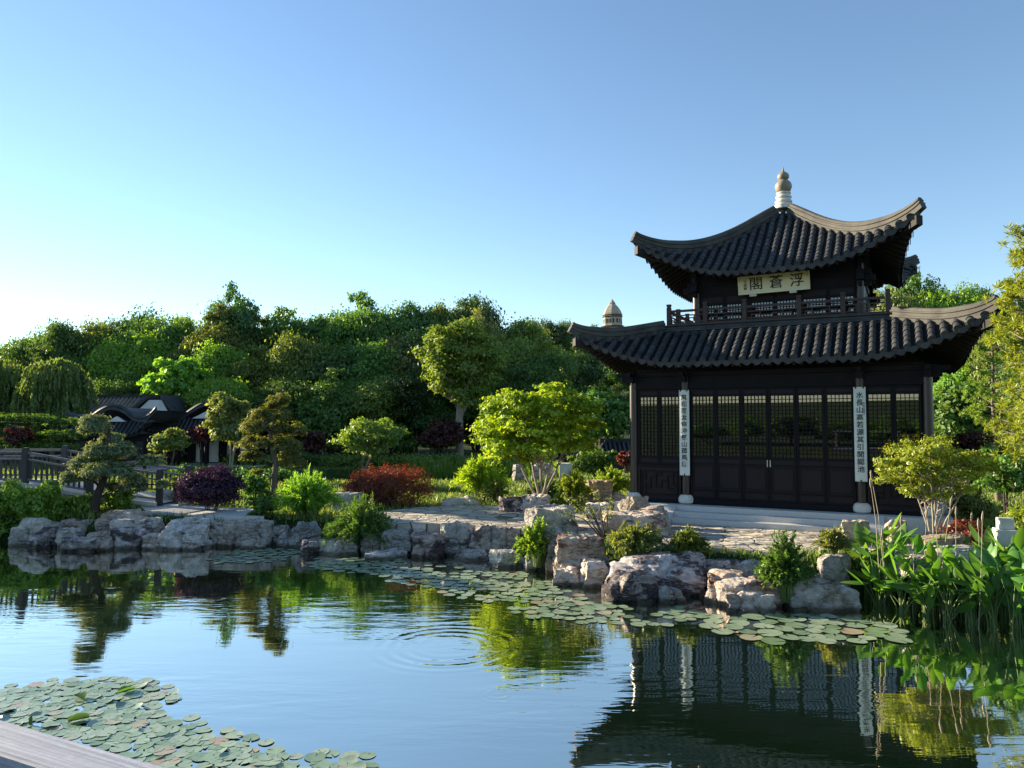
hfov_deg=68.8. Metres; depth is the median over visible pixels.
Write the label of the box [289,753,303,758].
lily pad
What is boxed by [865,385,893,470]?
window
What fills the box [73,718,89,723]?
lily pad
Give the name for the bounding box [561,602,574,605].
lily pad
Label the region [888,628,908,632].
lily pad
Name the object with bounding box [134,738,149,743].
lily pad
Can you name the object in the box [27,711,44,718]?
lily pad
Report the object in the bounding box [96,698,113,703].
lily pad
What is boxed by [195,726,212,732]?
lily pad
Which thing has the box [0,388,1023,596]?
ground
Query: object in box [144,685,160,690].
lily pad
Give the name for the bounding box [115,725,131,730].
lily pad
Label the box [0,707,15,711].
lily pad
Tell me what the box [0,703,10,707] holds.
lily pad
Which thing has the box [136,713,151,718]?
lily pad
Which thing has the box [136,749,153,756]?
lily pad
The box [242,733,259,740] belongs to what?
lily pad
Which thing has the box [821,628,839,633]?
lily pad
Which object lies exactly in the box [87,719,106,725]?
lily pad
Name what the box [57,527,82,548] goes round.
rock
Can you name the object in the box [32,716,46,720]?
lily pad
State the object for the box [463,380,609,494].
bright maple
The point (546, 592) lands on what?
lily pad
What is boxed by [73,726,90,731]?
lily pad
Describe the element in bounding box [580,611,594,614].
lily pad
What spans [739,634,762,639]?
lily pad
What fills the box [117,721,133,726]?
lily pad
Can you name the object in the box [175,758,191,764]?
lily pad
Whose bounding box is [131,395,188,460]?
gabled annex
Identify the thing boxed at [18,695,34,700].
lily pad
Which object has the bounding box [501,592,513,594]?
lily pad
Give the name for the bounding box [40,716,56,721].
lily pad
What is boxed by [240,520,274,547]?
rock
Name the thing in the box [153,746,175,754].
lily pad
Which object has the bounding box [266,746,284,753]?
lily pad
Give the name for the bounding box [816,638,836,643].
lily pad
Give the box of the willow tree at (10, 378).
[0,358,47,454]
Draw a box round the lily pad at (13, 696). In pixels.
[5,693,24,699]
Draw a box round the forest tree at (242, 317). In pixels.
[196,280,261,356]
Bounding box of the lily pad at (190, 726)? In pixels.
[180,723,196,729]
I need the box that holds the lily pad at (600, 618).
[593,617,606,619]
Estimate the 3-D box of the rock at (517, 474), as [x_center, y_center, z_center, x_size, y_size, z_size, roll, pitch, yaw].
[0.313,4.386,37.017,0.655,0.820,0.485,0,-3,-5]
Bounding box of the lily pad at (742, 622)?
[729,620,749,625]
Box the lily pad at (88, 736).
[80,733,95,738]
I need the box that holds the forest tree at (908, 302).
[871,285,928,311]
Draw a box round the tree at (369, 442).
[326,416,411,475]
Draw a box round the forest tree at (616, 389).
[605,385,629,422]
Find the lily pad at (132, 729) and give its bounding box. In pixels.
[124,726,141,732]
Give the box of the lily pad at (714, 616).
[707,613,723,618]
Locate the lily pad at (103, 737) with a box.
[94,736,108,739]
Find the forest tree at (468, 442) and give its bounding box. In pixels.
[463,421,485,452]
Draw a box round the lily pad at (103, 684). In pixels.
[91,682,107,687]
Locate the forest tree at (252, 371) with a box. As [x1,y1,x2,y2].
[221,343,280,450]
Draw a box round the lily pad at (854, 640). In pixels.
[846,638,867,642]
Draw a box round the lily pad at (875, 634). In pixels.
[865,632,885,636]
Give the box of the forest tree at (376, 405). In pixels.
[341,372,412,455]
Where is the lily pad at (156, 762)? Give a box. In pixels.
[149,759,168,765]
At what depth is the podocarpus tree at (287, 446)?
28.32 m
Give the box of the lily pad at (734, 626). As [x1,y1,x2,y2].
[723,624,743,629]
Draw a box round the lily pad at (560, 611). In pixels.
[552,609,567,613]
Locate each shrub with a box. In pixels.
[0,476,34,536]
[1,426,35,448]
[17,478,67,523]
[56,492,103,521]
[102,479,137,509]
[169,476,178,500]
[171,463,250,510]
[242,473,272,497]
[246,492,277,519]
[268,463,347,519]
[283,450,322,468]
[318,491,397,552]
[449,453,511,502]
[475,475,513,503]
[513,515,555,567]
[524,476,563,500]
[549,487,615,540]
[553,468,593,503]
[566,445,622,477]
[592,464,629,492]
[603,519,668,555]
[616,450,629,472]
[664,524,711,556]
[752,528,818,602]
[810,524,852,554]
[931,517,985,543]
[945,430,1006,498]
[945,486,1000,527]
[991,504,1023,547]
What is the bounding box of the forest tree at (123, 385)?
[93,369,146,394]
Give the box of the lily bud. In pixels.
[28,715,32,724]
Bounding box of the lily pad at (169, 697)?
[165,694,182,699]
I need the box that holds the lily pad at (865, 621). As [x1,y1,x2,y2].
[858,620,874,623]
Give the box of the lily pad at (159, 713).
[150,710,166,717]
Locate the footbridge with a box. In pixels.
[0,446,191,507]
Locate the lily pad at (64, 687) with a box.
[60,685,74,689]
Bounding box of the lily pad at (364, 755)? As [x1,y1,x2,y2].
[359,751,375,758]
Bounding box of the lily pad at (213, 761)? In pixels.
[208,757,222,763]
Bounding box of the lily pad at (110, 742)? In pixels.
[102,741,119,745]
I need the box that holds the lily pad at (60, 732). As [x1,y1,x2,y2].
[54,729,71,735]
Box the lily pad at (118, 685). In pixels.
[111,683,129,687]
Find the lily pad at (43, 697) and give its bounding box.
[33,695,49,699]
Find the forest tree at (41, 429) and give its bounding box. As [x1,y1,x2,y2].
[33,425,47,453]
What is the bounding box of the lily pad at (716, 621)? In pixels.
[703,619,722,623]
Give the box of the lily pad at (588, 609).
[581,608,594,610]
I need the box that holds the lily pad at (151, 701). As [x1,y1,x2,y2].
[142,700,158,705]
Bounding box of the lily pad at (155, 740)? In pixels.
[146,739,160,743]
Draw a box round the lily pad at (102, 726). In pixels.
[91,722,110,728]
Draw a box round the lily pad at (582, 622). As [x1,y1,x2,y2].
[576,620,589,623]
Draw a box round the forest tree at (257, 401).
[237,394,296,455]
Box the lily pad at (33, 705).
[27,703,43,707]
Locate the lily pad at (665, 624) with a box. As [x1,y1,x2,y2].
[660,623,673,625]
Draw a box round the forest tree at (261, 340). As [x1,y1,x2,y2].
[238,308,269,359]
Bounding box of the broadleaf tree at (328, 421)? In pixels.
[292,388,357,455]
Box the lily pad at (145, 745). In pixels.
[133,741,153,749]
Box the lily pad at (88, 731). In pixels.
[75,728,93,735]
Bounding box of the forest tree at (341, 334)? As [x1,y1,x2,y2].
[314,289,381,351]
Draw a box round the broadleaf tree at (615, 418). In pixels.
[577,385,629,448]
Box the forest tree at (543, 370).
[503,347,586,393]
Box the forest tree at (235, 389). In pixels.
[182,374,256,410]
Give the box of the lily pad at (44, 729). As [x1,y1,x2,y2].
[38,727,50,731]
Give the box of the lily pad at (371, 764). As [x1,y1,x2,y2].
[365,762,379,767]
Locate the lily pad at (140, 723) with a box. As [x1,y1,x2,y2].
[131,720,148,726]
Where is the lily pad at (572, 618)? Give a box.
[564,617,575,619]
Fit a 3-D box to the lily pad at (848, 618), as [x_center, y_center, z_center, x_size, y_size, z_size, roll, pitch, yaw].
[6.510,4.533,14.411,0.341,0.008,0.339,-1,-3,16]
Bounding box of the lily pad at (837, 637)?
[824,634,846,639]
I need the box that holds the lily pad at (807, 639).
[798,636,815,641]
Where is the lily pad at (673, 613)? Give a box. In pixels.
[667,611,680,614]
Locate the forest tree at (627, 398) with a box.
[620,384,629,419]
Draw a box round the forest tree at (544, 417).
[532,393,578,421]
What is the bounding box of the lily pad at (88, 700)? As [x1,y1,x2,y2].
[80,697,95,702]
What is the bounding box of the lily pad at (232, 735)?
[224,731,243,738]
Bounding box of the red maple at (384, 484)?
[336,462,437,508]
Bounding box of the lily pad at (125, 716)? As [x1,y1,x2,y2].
[114,713,135,720]
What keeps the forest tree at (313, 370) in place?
on the ground at (339, 476)
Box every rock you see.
[8,517,62,546]
[27,526,57,547]
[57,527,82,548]
[60,534,98,552]
[61,518,93,535]
[88,531,113,550]
[95,508,152,531]
[109,517,163,537]
[110,526,145,549]
[142,532,157,549]
[154,517,210,550]
[163,489,177,502]
[177,499,194,505]
[207,518,254,547]
[235,537,270,549]
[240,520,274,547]
[271,524,291,544]
[272,536,296,547]
[290,520,321,547]
[301,539,319,553]
[321,538,361,555]
[332,492,361,510]
[361,533,380,554]
[363,549,407,560]
[380,528,412,554]
[411,531,445,558]
[439,521,471,555]
[442,496,480,505]
[453,549,489,560]
[469,523,495,555]
[489,548,524,567]
[491,526,519,549]
[499,496,524,511]
[512,464,524,480]
[520,494,550,511]
[524,555,543,571]
[526,505,578,530]
[531,462,553,480]
[544,527,563,574]
[552,566,580,586]
[553,533,608,575]
[579,560,608,588]
[581,492,601,505]
[585,479,612,497]
[585,502,611,519]
[598,508,670,534]
[599,568,659,603]
[601,493,624,505]
[606,550,704,596]
[617,496,650,509]
[640,505,668,521]
[658,585,684,602]
[702,557,760,577]
[703,568,782,606]
[725,592,775,612]
[783,577,860,611]
[817,553,851,587]
[839,519,870,545]
[883,519,908,543]
[893,544,991,582]
[920,531,964,545]
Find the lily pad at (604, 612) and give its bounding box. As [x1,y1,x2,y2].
[597,610,611,614]
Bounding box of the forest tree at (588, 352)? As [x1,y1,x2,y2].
[573,323,604,363]
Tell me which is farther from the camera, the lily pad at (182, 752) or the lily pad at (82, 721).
the lily pad at (82, 721)
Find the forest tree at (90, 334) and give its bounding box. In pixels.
[71,315,113,353]
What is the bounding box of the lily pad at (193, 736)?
[188,735,201,740]
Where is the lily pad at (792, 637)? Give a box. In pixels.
[779,634,798,639]
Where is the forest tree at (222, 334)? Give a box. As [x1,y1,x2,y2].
[173,301,258,360]
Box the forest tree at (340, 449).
[327,428,362,454]
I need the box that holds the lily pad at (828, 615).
[820,614,836,617]
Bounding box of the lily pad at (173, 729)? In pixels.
[161,726,179,732]
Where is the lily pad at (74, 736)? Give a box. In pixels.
[62,732,81,739]
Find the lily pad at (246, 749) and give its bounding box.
[236,747,251,752]
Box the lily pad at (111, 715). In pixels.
[102,713,121,719]
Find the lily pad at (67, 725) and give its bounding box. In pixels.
[62,723,74,728]
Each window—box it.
[638,389,658,463]
[659,389,680,464]
[700,295,724,321]
[724,294,749,319]
[749,292,774,318]
[775,290,800,317]
[801,287,827,315]
[828,285,855,313]
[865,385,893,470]
[893,385,922,467]
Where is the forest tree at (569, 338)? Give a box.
[553,318,574,353]
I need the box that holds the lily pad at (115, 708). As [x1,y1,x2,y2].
[101,706,116,709]
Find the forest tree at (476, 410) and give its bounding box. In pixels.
[455,382,503,454]
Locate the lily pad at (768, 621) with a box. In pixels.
[759,619,777,623]
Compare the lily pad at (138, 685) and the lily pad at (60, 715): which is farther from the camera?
the lily pad at (138, 685)
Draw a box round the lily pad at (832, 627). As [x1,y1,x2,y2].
[824,625,840,628]
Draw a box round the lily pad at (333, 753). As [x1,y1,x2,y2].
[323,750,339,756]
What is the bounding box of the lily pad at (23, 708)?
[12,706,28,711]
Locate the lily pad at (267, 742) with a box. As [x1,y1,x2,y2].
[258,739,274,744]
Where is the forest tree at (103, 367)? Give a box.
[80,334,151,383]
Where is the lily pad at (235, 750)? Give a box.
[228,749,241,753]
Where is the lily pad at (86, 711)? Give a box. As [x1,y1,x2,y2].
[81,709,94,713]
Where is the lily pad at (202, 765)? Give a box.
[196,762,212,767]
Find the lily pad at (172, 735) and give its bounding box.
[164,733,181,739]
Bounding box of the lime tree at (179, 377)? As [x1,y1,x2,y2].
[136,355,214,403]
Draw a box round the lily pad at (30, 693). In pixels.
[21,691,40,696]
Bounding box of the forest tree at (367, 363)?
[316,337,399,452]
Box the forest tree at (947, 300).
[912,278,987,307]
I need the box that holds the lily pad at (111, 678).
[102,676,118,681]
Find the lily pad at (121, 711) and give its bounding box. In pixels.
[116,709,127,712]
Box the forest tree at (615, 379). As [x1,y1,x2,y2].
[603,367,629,391]
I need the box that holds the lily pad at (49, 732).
[43,730,58,734]
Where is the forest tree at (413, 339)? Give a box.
[390,326,469,451]
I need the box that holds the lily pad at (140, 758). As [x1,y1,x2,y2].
[132,756,145,760]
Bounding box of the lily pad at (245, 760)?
[235,757,252,763]
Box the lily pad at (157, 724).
[149,720,165,727]
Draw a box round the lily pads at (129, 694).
[0,548,709,766]
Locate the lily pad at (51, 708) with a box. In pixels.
[46,705,61,710]
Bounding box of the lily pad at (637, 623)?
[630,622,645,625]
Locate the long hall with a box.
[75,394,169,458]
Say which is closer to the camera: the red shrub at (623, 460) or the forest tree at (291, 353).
the red shrub at (623, 460)
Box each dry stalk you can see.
[869,479,878,566]
[870,470,883,566]
[881,529,884,605]
[898,515,901,599]
[912,543,914,611]
[921,510,927,607]
[934,502,939,615]
[941,497,952,569]
[954,506,956,615]
[977,518,980,614]
[978,511,983,627]
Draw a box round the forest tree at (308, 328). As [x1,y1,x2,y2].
[290,306,358,342]
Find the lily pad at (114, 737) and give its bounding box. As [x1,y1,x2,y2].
[106,733,124,740]
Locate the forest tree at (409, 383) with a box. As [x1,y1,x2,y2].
[377,364,440,455]
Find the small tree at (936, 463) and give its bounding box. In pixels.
[870,433,1013,533]
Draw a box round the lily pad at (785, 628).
[773,625,794,630]
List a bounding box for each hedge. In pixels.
[167,461,301,482]
[219,451,569,467]
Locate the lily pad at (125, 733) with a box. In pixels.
[116,731,130,735]
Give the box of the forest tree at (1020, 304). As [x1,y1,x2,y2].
[987,275,1023,329]
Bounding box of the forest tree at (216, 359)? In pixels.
[181,335,253,384]
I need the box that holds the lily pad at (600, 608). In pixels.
[592,606,606,609]
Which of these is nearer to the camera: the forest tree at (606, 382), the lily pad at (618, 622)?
the lily pad at (618, 622)
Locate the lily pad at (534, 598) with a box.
[530,597,541,599]
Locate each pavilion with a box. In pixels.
[58,404,185,472]
[555,438,629,469]
[567,168,1000,537]
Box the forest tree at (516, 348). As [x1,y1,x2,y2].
[489,331,541,383]
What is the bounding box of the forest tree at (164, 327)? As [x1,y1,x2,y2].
[98,311,192,357]
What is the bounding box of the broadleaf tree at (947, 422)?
[933,381,1007,481]
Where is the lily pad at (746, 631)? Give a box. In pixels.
[738,629,756,633]
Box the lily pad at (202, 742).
[195,738,214,744]
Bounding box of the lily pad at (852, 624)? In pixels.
[844,622,867,627]
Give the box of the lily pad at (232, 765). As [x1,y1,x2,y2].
[221,763,239,767]
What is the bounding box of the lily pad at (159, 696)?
[147,693,164,699]
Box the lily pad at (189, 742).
[182,739,199,745]
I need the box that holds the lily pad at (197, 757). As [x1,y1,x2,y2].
[191,752,207,760]
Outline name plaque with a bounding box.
[737,270,809,296]
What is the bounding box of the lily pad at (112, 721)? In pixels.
[102,717,122,723]
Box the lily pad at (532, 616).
[525,615,540,618]
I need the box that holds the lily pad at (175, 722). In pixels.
[165,720,182,726]
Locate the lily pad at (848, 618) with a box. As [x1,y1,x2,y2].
[840,617,858,620]
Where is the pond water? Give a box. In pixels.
[0,541,1023,767]
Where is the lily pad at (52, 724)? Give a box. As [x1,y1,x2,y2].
[43,722,59,726]
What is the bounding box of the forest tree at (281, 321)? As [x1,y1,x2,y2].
[259,308,328,348]
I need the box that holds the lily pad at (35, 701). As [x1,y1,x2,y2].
[31,698,44,702]
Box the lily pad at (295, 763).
[285,761,299,765]
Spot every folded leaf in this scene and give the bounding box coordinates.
[68,713,88,721]
[75,691,86,698]
[117,686,134,692]
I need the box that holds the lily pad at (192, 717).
[183,714,200,720]
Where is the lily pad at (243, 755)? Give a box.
[235,753,250,758]
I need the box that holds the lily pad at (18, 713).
[10,710,27,716]
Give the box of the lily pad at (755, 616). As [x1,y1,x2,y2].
[741,614,764,619]
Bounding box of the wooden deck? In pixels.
[0,720,162,767]
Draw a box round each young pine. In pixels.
[943,311,1023,503]
[978,221,1023,466]
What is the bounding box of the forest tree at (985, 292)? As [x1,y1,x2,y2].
[953,282,996,304]
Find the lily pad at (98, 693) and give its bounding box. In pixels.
[90,690,105,695]
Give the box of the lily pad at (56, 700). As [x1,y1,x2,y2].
[50,697,66,702]
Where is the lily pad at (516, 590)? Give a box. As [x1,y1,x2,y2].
[508,589,521,591]
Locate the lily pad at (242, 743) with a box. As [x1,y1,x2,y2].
[234,741,249,746]
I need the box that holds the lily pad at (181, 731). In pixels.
[166,728,185,734]
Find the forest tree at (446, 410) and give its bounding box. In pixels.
[402,384,475,454]
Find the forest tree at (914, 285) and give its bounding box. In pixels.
[883,266,949,306]
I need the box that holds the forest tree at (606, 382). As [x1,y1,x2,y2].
[585,363,624,392]
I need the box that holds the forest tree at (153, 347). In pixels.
[92,329,185,379]
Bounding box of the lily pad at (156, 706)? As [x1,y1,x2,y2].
[143,703,162,709]
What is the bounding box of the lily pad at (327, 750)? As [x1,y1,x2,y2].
[313,748,329,754]
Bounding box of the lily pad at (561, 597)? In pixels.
[556,596,568,598]
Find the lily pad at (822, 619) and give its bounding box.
[808,616,827,621]
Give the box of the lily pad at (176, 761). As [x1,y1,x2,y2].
[161,757,180,763]
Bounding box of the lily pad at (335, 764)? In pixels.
[328,762,338,767]
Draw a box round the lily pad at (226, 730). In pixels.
[220,726,235,732]
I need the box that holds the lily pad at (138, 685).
[131,682,147,687]
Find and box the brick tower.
[602,299,623,326]
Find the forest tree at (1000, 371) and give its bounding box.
[988,342,1023,395]
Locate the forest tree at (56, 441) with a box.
[38,425,70,448]
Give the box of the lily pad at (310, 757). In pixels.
[304,752,325,761]
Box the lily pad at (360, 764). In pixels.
[347,761,365,767]
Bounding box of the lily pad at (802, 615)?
[794,613,809,616]
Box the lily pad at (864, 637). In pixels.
[858,635,876,639]
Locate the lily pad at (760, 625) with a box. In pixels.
[753,623,774,627]
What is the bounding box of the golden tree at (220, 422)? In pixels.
[199,390,259,467]
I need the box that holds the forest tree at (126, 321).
[95,301,170,346]
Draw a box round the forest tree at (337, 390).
[291,367,363,456]
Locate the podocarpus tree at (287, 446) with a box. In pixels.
[235,392,308,500]
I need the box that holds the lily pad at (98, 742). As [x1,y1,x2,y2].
[89,740,104,744]
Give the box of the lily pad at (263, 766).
[259,765,273,767]
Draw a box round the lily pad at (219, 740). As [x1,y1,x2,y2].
[209,736,228,744]
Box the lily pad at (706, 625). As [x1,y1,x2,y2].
[699,623,720,628]
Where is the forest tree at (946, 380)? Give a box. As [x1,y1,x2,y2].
[933,357,990,398]
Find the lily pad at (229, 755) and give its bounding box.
[219,752,237,759]
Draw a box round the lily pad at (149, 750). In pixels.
[146,745,163,751]
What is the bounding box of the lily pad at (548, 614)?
[539,613,554,616]
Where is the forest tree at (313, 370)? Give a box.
[288,341,359,452]
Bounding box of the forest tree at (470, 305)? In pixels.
[453,291,507,335]
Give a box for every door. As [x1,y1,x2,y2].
[187,440,195,461]
[201,441,208,461]
[218,440,226,461]
[690,388,715,498]
[715,388,742,500]
[741,387,769,501]
[768,387,797,502]
[796,386,825,504]
[824,386,855,505]
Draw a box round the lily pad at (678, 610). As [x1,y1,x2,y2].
[670,608,685,611]
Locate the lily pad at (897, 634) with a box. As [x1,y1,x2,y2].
[888,632,906,636]
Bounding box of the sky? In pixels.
[0,0,1023,347]
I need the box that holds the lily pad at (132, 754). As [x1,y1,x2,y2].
[125,751,141,757]
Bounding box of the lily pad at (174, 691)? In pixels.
[165,688,178,694]
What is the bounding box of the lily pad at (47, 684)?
[38,682,53,686]
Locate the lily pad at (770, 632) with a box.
[757,629,782,635]
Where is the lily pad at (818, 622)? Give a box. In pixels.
[810,621,826,624]
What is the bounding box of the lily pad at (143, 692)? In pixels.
[134,690,149,694]
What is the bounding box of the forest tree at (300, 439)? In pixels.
[289,419,318,454]
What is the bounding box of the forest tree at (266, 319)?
[238,305,297,359]
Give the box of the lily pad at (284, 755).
[271,752,289,759]
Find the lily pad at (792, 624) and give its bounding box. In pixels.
[785,622,806,627]
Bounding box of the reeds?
[405,457,562,480]
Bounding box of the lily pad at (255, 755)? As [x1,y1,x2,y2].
[250,752,264,758]
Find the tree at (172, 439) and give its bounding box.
[147,427,191,476]
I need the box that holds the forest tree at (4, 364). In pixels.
[3,360,25,369]
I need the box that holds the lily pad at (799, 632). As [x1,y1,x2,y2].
[792,630,809,634]
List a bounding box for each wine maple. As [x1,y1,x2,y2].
[183,425,214,465]
[300,430,327,453]
[413,418,471,458]
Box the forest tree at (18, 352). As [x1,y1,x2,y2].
[0,323,53,367]
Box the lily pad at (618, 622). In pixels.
[610,620,624,624]
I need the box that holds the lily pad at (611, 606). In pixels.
[604,604,616,607]
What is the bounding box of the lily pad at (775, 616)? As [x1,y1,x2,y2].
[765,613,785,618]
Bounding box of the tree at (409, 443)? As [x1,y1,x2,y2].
[375,422,421,456]
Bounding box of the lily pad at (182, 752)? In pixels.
[172,748,192,756]
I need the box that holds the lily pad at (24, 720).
[17,718,33,722]
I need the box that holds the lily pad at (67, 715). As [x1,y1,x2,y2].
[63,712,81,717]
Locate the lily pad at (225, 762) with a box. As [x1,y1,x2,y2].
[215,760,231,766]
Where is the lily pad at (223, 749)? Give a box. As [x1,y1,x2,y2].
[206,747,226,754]
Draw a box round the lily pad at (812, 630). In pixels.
[805,628,822,632]
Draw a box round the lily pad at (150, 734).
[145,732,156,737]
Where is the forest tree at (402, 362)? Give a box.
[370,330,425,451]
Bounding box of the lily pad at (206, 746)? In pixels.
[201,742,216,748]
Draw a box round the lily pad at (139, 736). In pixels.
[131,734,145,739]
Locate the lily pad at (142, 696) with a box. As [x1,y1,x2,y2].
[133,695,147,700]
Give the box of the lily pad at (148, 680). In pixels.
[136,677,153,683]
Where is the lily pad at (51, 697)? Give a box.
[45,694,60,699]
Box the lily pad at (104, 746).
[96,744,110,749]
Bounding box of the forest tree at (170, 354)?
[138,346,196,379]
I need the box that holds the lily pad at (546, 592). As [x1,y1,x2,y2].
[539,591,551,593]
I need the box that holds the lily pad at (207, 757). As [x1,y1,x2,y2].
[203,751,221,760]
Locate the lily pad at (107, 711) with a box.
[96,709,116,716]
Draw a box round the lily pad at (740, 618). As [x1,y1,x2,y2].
[730,617,746,620]
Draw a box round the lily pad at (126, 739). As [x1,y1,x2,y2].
[116,735,135,742]
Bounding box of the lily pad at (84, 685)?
[74,683,91,688]
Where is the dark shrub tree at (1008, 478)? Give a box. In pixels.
[969,442,1023,515]
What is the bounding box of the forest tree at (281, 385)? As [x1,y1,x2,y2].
[254,373,326,443]
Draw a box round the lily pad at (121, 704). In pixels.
[116,701,134,708]
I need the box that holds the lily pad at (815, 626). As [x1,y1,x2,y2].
[807,624,824,628]
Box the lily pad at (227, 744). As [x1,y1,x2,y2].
[220,740,236,746]
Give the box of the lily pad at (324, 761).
[310,758,328,766]
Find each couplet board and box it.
[679,390,689,475]
[853,387,867,481]
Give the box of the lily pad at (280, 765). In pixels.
[270,763,284,767]
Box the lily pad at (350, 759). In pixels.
[337,755,357,765]
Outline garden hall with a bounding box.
[143,400,282,467]
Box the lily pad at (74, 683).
[66,681,83,685]
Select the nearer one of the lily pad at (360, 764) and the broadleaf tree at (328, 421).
the lily pad at (360, 764)
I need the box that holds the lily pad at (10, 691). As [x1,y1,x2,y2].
[7,688,20,693]
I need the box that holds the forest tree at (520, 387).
[481,369,539,424]
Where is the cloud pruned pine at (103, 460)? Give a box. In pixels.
[53,413,170,514]
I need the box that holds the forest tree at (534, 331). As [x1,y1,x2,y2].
[498,312,570,378]
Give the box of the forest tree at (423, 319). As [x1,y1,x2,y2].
[396,299,458,337]
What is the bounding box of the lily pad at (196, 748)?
[187,746,202,751]
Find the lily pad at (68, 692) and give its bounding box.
[60,689,79,695]
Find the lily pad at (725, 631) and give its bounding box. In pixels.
[711,629,732,633]
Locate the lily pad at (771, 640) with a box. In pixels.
[760,637,785,644]
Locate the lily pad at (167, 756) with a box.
[155,753,174,760]
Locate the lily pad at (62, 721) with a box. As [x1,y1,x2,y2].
[54,719,68,724]
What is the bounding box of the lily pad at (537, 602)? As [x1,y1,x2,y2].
[530,601,543,603]
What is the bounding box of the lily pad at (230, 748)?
[226,745,239,750]
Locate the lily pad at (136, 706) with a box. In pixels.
[123,703,141,710]
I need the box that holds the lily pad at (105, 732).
[96,729,116,735]
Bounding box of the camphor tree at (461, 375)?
[407,315,509,460]
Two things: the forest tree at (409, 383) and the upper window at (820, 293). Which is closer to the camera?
the upper window at (820, 293)
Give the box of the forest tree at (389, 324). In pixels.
[347,300,429,348]
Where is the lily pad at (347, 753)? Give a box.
[340,751,358,757]
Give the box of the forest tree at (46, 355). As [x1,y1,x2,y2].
[19,348,80,369]
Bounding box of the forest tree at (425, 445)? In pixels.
[418,424,466,452]
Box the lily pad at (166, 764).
[157,762,174,767]
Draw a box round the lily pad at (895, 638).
[884,635,912,642]
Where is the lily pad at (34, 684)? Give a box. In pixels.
[27,681,44,686]
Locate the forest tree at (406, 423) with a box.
[394,419,424,437]
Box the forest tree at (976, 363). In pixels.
[962,328,1023,394]
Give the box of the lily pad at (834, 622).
[825,621,844,624]
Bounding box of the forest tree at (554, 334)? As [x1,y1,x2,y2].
[537,318,571,351]
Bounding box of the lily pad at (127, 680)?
[116,678,133,682]
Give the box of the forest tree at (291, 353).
[262,326,328,388]
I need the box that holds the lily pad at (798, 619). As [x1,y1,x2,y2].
[788,617,806,620]
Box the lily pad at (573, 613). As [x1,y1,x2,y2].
[565,612,580,614]
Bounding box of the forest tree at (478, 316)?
[460,305,508,450]
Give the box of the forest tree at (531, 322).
[509,317,543,339]
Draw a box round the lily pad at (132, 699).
[121,698,138,701]
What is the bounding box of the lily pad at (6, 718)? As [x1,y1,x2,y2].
[0,715,20,721]
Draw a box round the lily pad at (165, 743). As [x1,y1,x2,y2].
[153,740,170,745]
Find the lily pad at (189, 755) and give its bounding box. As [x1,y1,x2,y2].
[184,752,200,758]
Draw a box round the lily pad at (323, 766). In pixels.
[313,764,328,767]
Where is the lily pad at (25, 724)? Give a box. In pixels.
[18,722,33,727]
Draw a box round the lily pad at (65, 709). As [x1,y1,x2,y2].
[59,706,78,711]
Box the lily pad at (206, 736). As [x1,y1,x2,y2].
[195,733,215,740]
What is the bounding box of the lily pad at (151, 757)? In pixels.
[142,753,162,761]
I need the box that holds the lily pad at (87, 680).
[81,678,98,682]
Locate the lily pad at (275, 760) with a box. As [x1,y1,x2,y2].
[262,757,280,765]
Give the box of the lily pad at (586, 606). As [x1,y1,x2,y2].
[579,605,592,608]
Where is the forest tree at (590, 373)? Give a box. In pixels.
[560,342,606,392]
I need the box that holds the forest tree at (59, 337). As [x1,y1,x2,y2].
[25,318,93,363]
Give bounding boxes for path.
[141,503,263,522]
[380,506,910,554]
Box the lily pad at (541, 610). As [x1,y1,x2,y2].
[536,609,550,612]
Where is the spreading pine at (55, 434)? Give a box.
[0,412,91,478]
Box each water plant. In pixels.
[840,544,908,605]
[843,521,896,594]
[851,523,917,599]
[855,513,908,590]
[869,548,941,612]
[883,534,938,606]
[889,555,963,616]
[903,534,947,545]
[919,542,960,609]
[919,555,984,621]
[932,557,1004,623]
[938,544,999,613]
[948,536,968,596]
[948,551,1021,626]
[959,543,1018,614]
[962,522,1011,599]
[971,545,1023,629]
[976,545,1023,616]
[987,526,1023,564]
[999,552,1023,619]
[1005,547,1023,605]
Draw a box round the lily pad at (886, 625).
[872,621,897,627]
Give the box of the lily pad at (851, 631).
[839,628,863,633]
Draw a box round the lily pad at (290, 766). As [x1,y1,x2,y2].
[285,765,296,767]
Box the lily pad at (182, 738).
[170,736,188,742]
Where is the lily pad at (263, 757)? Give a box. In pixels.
[259,753,276,760]
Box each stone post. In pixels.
[559,463,571,477]
[992,517,1017,546]
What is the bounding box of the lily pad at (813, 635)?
[807,633,825,638]
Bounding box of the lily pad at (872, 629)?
[865,627,890,632]
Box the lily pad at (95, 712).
[88,710,103,715]
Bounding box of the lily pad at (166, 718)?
[156,716,172,722]
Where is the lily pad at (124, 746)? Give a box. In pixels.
[109,743,131,751]
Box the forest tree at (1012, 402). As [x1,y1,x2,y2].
[995,385,1021,438]
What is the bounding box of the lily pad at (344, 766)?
[338,764,349,767]
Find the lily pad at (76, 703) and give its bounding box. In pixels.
[73,701,83,705]
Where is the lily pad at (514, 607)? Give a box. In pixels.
[507,606,520,609]
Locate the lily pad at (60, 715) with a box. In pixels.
[52,712,66,717]
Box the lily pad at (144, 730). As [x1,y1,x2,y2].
[139,728,151,732]
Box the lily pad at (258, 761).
[250,758,268,764]
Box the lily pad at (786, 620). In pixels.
[778,618,793,621]
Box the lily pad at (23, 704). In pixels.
[12,702,32,707]
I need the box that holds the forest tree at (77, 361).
[54,343,101,377]
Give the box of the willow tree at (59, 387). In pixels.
[8,357,98,462]
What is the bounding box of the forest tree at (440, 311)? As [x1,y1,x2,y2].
[425,298,486,331]
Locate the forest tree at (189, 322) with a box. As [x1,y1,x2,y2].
[167,312,200,346]
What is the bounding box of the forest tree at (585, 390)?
[576,384,590,395]

